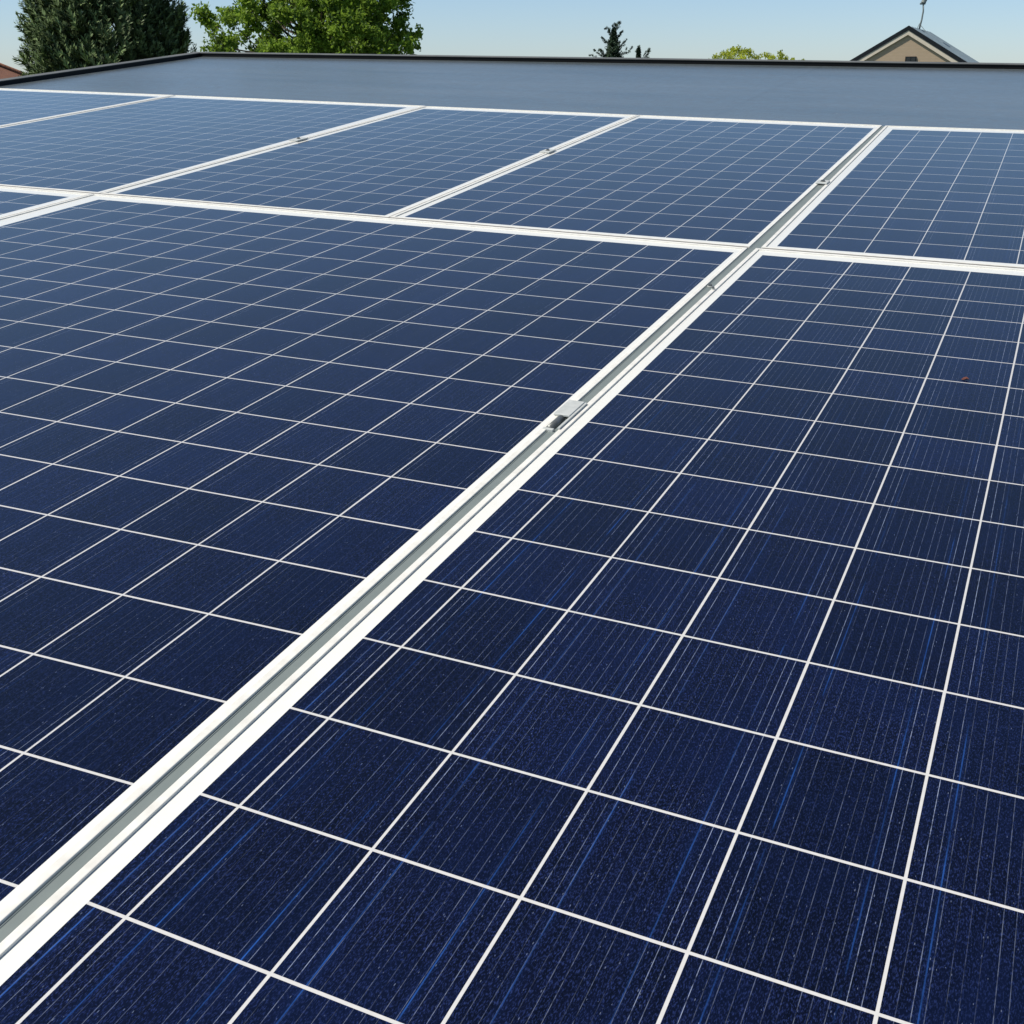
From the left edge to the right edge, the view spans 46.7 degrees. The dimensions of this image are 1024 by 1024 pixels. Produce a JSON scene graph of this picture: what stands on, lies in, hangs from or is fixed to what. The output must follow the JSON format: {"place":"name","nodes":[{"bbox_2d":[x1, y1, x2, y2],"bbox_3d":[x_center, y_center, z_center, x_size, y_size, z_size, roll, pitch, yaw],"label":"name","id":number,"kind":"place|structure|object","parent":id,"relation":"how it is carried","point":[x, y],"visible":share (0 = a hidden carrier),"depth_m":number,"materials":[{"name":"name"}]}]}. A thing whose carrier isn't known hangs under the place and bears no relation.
{"place":"outdoors","nodes":[
{"label":"outdoors","id":0,"kind":"place"},
{"bbox_2d":[0,63,22,78],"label":"red roofed house","id":1,"kind":"structure","parent":0,"point":[6,71],"depth_m":32.59,"materials":[{"name":"ceramic"}]},
{"bbox_2d":[0,0,1023,72],"label":"sky","id":2,"kind":"structure","parent":0,"point":[987,31],"materials":[{"name":"blue"}]},
{"bbox_2d":[850,26,978,62],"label":"gabled house","id":3,"kind":"structure","parent":0,"point":[909,44],"depth_m":55.96,"materials":[{"name":"beige"}]},
{"bbox_2d":[917,0,926,31],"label":"roof aerial","id":4,"kind":"object","parent":3,"relation":"on","point":[923,2],"visible":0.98,"depth_m":58.00,"materials":[{"name":"grey metal"}]},
{"label":"ground","id":5,"kind":"structure","parent":0,"visible":0},
{"bbox_2d":[12,0,198,75],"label":"conifer","id":6,"kind":"object","parent":5,"relation":"on","point":[59,35],"visible":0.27,"depth_m":22.20,"materials":[{"name":"green plant"}]},
{"bbox_2d":[186,0,423,54],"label":"leafy tree","id":7,"kind":"object","parent":5,"relation":"on","point":[352,27],"visible":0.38,"depth_m":19.23,"materials":[{"name":"green plant"}]},
{"bbox_2d":[0,52,1023,129],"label":"building","id":8,"kind":"structure","parent":5,"relation":"on","point":[948,94],"depth_m":7.79,"materials":[{"name":"black metal"}]},
{"bbox_2d":[0,186,92,217],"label":"solar panel","id":9,"kind":"object","parent":8,"relation":"on","point":[15,200],"visible":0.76,"depth_m":4.18,"materials":[{"name":"blue glass"}]},
{"bbox_2d":[0,88,171,125],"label":"solar panel","id":10,"kind":"object","parent":8,"relation":"on","point":[20,105],"visible":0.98,"depth_m":6.86,"materials":[{"name":"blue glass"}]},
{"bbox_2d":[0,95,422,193],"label":"solar panel","id":11,"kind":"object","parent":8,"relation":"on","point":[101,150],"visible":0.98,"depth_m":5.56,"materials":[{"name":"blue glass"}]},
{"bbox_2d":[101,106,636,216],"bbox_3d":[-0.432,-1.552,5.122,1.256,0.046,2.622,10,28,22],"label":"solar panel","id":12,"kind":"object","parent":8,"relation":"on","point":[391,165],"visible":0.98,"depth_m":4.78,"materials":[{"name":"blue glass"}]},
{"bbox_2d":[289,137,307,140],"bbox_3d":[-0.963,-1.685,5.351,0.046,0.010,0.090,10,28,22],"label":"panel clamp","id":13,"kind":"object","parent":12,"relation":"attached to","point":[299,138],"visible":1,"depth_m":5.35,"materials":[{"name":"metal"}]},
{"bbox_2d":[0,194,747,925],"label":"solar panel","id":14,"kind":"object","parent":8,"relation":"on","point":[248,454],"visible":0.98,"depth_m":2.15,"materials":[{"name":"blue glass"}]},
{"bbox_2d":[0,185,741,246],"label":"joint strip","id":15,"kind":"object","parent":14,"relation":"attached to","point":[388,217],"visible":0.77,"depth_m":3.78,"materials":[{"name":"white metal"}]},
{"bbox_2d":[0,126,884,942],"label":"mounting rail","id":16,"kind":"object","parent":8,"relation":"on","point":[30,906],"visible":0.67,"depth_m":1.49,"materials":[{"name":"grey metal"}]},
{"bbox_2d":[542,400,586,431],"bbox_3d":[0.095,-0.173,2.174,0.037,0.017,0.146,10,28,22],"label":"panel clamp","id":17,"kind":"object","parent":16,"relation":"attached to","point":[570,409],"visible":0.98,"depth_m":2.17,"materials":[{"name":"metal"}]},
{"bbox_2d":[815,180,829,183],"bbox_3d":[1.107,-1.178,4.226,0.040,0.010,0.060,10,28,22],"label":"panel clamp","id":18,"kind":"object","parent":16,"relation":"attached to","point":[822,181],"visible":1,"depth_m":4.22,"materials":[{"name":"metal"}]},
{"bbox_2d":[0,248,1023,1023],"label":"solar panel","id":19,"kind":"object","parent":8,"relation":"on","point":[674,674],"visible":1,"depth_m":1.28,"materials":[{"name":"blue glass"}]},
{"bbox_2d":[762,248,1023,268],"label":"joint strip","id":20,"kind":"object","parent":19,"relation":"attached to","point":[898,258],"visible":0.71,"depth_m":3.21,"materials":[{"name":"silver metal"}]},
{"bbox_2d":[390,115,881,247],"bbox_3d":[0.655,-1.356,4.676,1.216,0.046,2.622,10,28,22],"label":"solar panel","id":21,"kind":"object","parent":8,"relation":"on","point":[747,183],"visible":0.98,"depth_m":4.31,"materials":[{"name":"blue glass"}]},
{"bbox_2d":[540,149,555,152],"bbox_3d":[0.149,-1.508,4.947,0.044,0.010,0.075,10,28,22],"label":"panel clamp","id":22,"kind":"object","parent":21,"relation":"attached to","point":[547,151],"visible":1,"depth_m":4.94,"materials":[{"name":"metal"}]},
{"bbox_2d":[761,126,1023,267],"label":"solar panel","id":23,"kind":"object","parent":8,"relation":"on","point":[945,194],"visible":1,"depth_m":3.90,"materials":[{"name":"blue glass"}]},
{"bbox_2d":[589,21,632,57],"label":"spruce","id":24,"kind":"object","parent":5,"relation":"on","point":[613,49],"visible":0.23,"depth_m":55.71,"materials":[{"name":"green plant"}]},
{"bbox_2d":[635,45,650,57],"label":"spruce","id":25,"kind":"object","parent":5,"relation":"on","point":[638,52],"visible":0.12,"depth_m":58.73,"materials":[{"name":"green plant"}]},
{"bbox_2d":[712,44,803,59],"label":"leafy tree","id":26,"kind":"object","parent":5,"relation":"on","point":[739,50],"visible":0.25,"depth_m":46.62,"materials":[{"name":"green plant"}]}
]}

